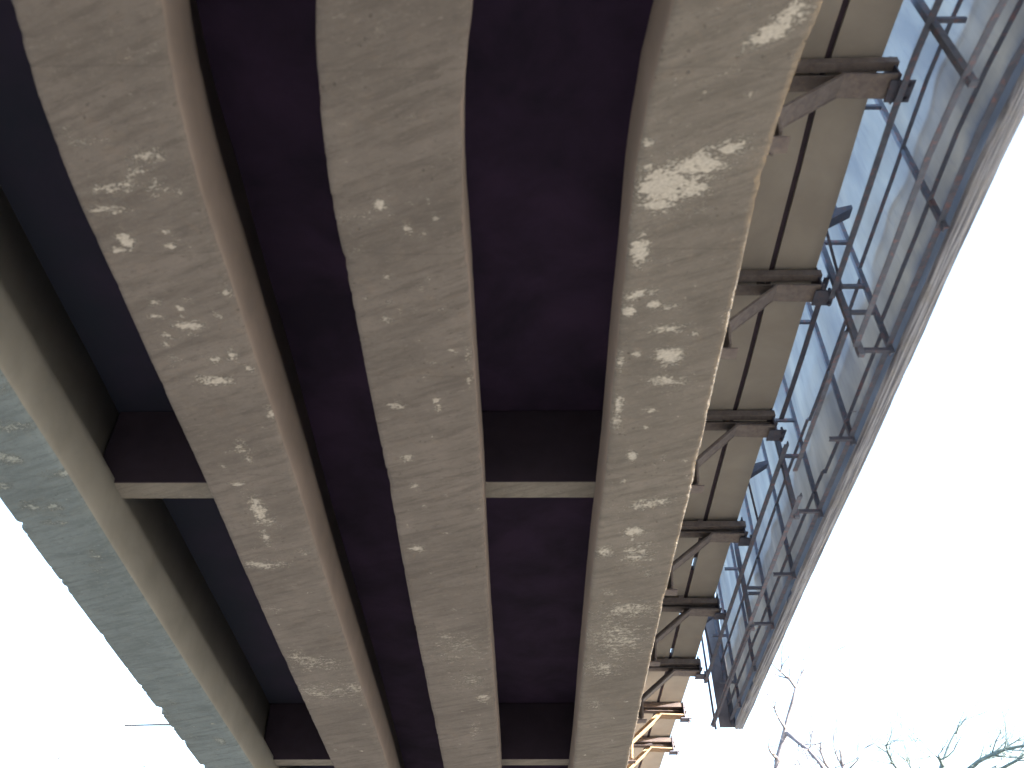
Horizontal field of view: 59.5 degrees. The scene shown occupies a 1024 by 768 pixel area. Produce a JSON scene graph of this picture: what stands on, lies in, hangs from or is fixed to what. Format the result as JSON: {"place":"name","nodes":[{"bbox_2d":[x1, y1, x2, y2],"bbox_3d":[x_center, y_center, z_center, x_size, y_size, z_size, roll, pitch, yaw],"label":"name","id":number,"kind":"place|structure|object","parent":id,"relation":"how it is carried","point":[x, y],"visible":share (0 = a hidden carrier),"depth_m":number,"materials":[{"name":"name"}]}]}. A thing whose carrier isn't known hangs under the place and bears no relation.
{"place":"outdoors","nodes":[
{"label":"outdoors","id":0,"kind":"place"},
{"bbox_2d":[0,0,902,767],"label":"road bridge","id":1,"kind":"structure","parent":0,"point":[368,378],"depth_m":6.95,"materials":[{"name":"concrete"}]},
{"bbox_2d":[124,724,169,725],"bbox_3d":[-4.480,4.207,11.054,0.601,0.029,0.026,0,-42,0],"label":"iron rod","id":2,"kind":"object","parent":1,"relation":"attached to","point":[148,725],"visible":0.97,"depth_m":11.05,"materials":[{"name":"metal"}]},
{"bbox_2d":[627,734,679,767],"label":"steel bracket","id":3,"kind":"object","parent":1,"relation":"attached to","point":[650,744],"visible":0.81,"depth_m":14.53,"materials":[{"name":"brown metal"}]},
{"bbox_2d":[628,701,691,763],"bbox_3d":[2.001,5.196,13.369,1.391,0.880,0.223,0,-42,0],"label":"steel bracket","id":4,"kind":"object","parent":1,"relation":"attached to","point":[668,710],"visible":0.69,"depth_m":13.54,"materials":[{"name":"brown metal"}]},
{"bbox_2d":[637,656,705,722],"bbox_3d":[1.994,4.177,12.250,1.402,0.880,0.240,0,-42,0],"label":"steel bracket","id":5,"kind":"object","parent":1,"relation":"attached to","point":[684,667],"visible":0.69,"depth_m":12.39,"materials":[{"name":"metal"}]},
{"bbox_2d":[649,593,725,665],"bbox_3d":[1.966,3.017,10.977,1.406,0.880,0.223,0,-42,0],"label":"steel bracket","id":6,"kind":"object","parent":1,"relation":"attached to","point":[705,607],"visible":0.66,"depth_m":11.14,"materials":[{"name":"metal"}]},
{"bbox_2d":[664,517,751,595],"bbox_3d":[1.945,1.870,9.717,1.420,0.880,0.236,0,-42,0],"label":"steel bracket","id":7,"kind":"object","parent":1,"relation":"attached to","point":[707,532],"visible":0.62,"depth_m":9.86,"materials":[{"name":"metal"}]},
{"bbox_2d":[690,408,786,492],"bbox_3d":[1.900,0.625,8.350,1.358,0.880,0.227,0,-42,0],"label":"steel bracket","id":8,"kind":"object","parent":1,"relation":"attached to","point":[767,430],"visible":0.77,"depth_m":8.50,"materials":[{"name":"metal"}]},
{"bbox_2d":[720,267,832,358],"bbox_3d":[1.886,-0.553,7.056,1.379,0.880,0.234,0,-42,0],"label":"steel bracket","id":9,"kind":"object","parent":1,"relation":"attached to","point":[814,292],"visible":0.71,"depth_m":7.20,"materials":[{"name":"metal"}]},
{"bbox_2d":[768,56,915,155],"bbox_3d":[1.891,-1.775,5.714,1.437,0.880,0.244,0,-42,0],"label":"steel bracket","id":10,"kind":"object","parent":1,"relation":"attached to","point":[853,80],"visible":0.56,"depth_m":5.86,"materials":[{"name":"metal"}]},
{"bbox_2d":[701,0,1023,729],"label":"billboard","id":11,"kind":"object","parent":1,"relation":"attached to","point":[925,161],"visible":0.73,"depth_m":7.07,"materials":[{"name":"plastic"}]},
{"bbox_2d":[0,117,1023,767],"label":"sky","id":12,"kind":"structure","parent":0,"point":[946,562],"materials":[{"name":"white"}]},
{"bbox_2d":[862,495,1023,495],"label":"overhead cable","id":13,"kind":"object","parent":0,"point":[921,495],"visible":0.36,"depth_m":36.37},
{"label":"ground","id":14,"kind":"structure","parent":0,"visible":0},
{"bbox_2d":[29,710,187,767],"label":"bare tree","id":15,"kind":"object","parent":14,"relation":"on","point":[59,755],"visible":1,"depth_m":19.16,"materials":[{"name":"plant"}]},
{"bbox_2d":[672,670,910,767],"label":"bare tree","id":16,"kind":"object","parent":14,"relation":"on","point":[813,739],"visible":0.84,"depth_m":16.92,"materials":[{"name":"plant"}]},
{"bbox_2d":[697,586,889,767],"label":"bare tree","id":17,"kind":"object","parent":14,"relation":"on","point":[778,756],"visible":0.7,"depth_m":15.92,"materials":[{"name":"white plant"}]},
{"bbox_2d":[831,665,1011,767],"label":"bare tree","id":18,"kind":"object","parent":14,"relation":"on","point":[943,761],"visible":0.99,"depth_m":16.32,"materials":[{"name":"white plant"}]},
{"bbox_2d":[951,651,1023,767],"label":"bare tree","id":19,"kind":"object","parent":14,"relation":"on","point":[996,753],"visible":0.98,"depth_m":17.32,"materials":[{"name":"white plant"}]}
]}

